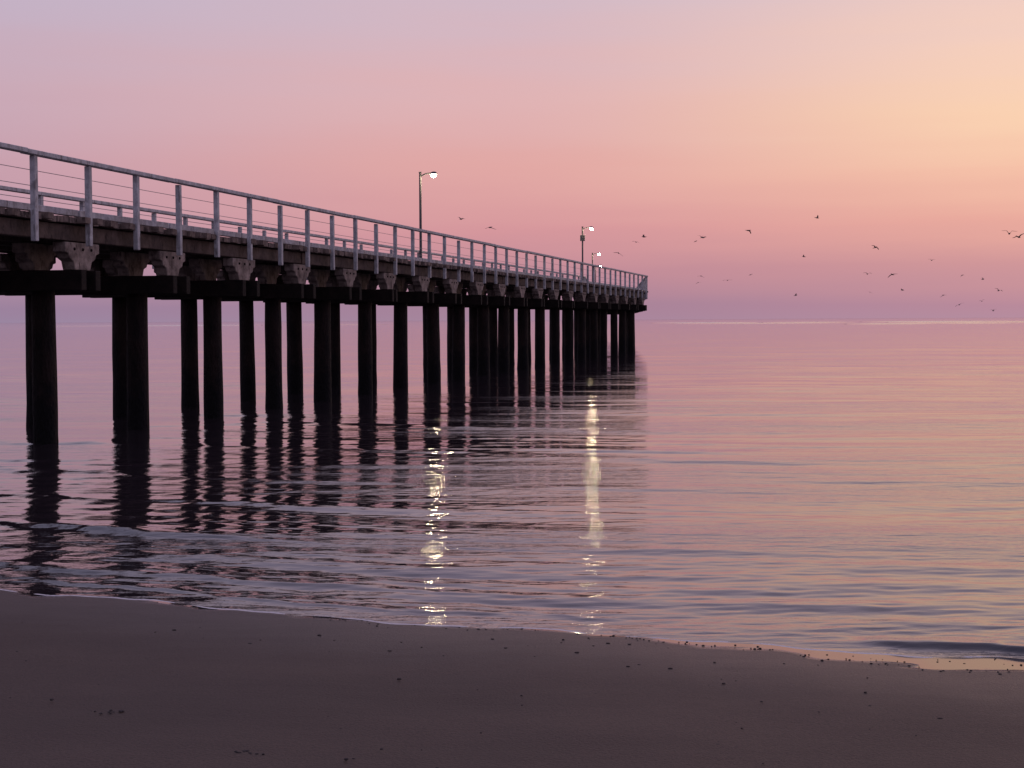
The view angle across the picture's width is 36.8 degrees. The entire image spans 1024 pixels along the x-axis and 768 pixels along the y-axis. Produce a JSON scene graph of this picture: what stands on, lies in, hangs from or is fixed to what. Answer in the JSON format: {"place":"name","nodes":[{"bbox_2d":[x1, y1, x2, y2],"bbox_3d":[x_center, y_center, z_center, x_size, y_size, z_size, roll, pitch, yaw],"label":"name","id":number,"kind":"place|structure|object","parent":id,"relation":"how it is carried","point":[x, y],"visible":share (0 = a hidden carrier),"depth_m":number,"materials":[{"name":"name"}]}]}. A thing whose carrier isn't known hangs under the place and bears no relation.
{"place":"outdoors","nodes":[
{"label":"outdoors","id":0,"kind":"place"},
{"bbox_2d":[0,317,1023,658],"bbox_3d":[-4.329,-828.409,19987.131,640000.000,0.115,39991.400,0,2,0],"label":"sea","id":1,"kind":"structure","parent":0,"point":[846,485],"depth_m":21.13,"materials":[{"name":"liquid"}]},
{"bbox_2d":[0,142,647,444],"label":"wooden pier","id":2,"kind":"structure","parent":1,"relation":"in","point":[99,255],"depth_m":40.48,"materials":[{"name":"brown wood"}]},
{"bbox_2d":[419,171,436,257],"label":"street lamp","id":3,"kind":"object","parent":2,"relation":"attached to","point":[433,173],"visible":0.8,"depth_m":65.62,"materials":[{"name":"grey metal"}]},
{"bbox_2d":[580,226,592,279],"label":"street lamp","id":4,"kind":"object","parent":2,"relation":"attached to","point":[582,237],"visible":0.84,"depth_m":104.63,"materials":[{"name":"grey metal"}]},
{"bbox_2d":[592,253,599,281],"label":"street lamp","id":5,"kind":"object","parent":2,"relation":"on","point":[592,263],"visible":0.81,"depth_m":145.83,"materials":[{"name":"grey metal"}]},
{"bbox_2d":[0,590,1023,767],"bbox_3d":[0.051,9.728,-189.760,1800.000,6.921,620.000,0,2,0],"label":"sand beach","id":6,"kind":"structure","parent":0,"point":[216,690],"depth_m":8.73,"materials":[{"name":"beige sand"}]},
{"bbox_2d":[10,616,1021,767],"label":"pebbles","id":7,"kind":"object","parent":6,"relation":"on","point":[110,710],"visible":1,"depth_m":9.91,"materials":[{"name":"stone"}]},
{"bbox_2d":[0,0,1023,322],"label":"sky","id":8,"kind":"structure","parent":0,"point":[898,125],"materials":[{"name":"pink"}]}
]}

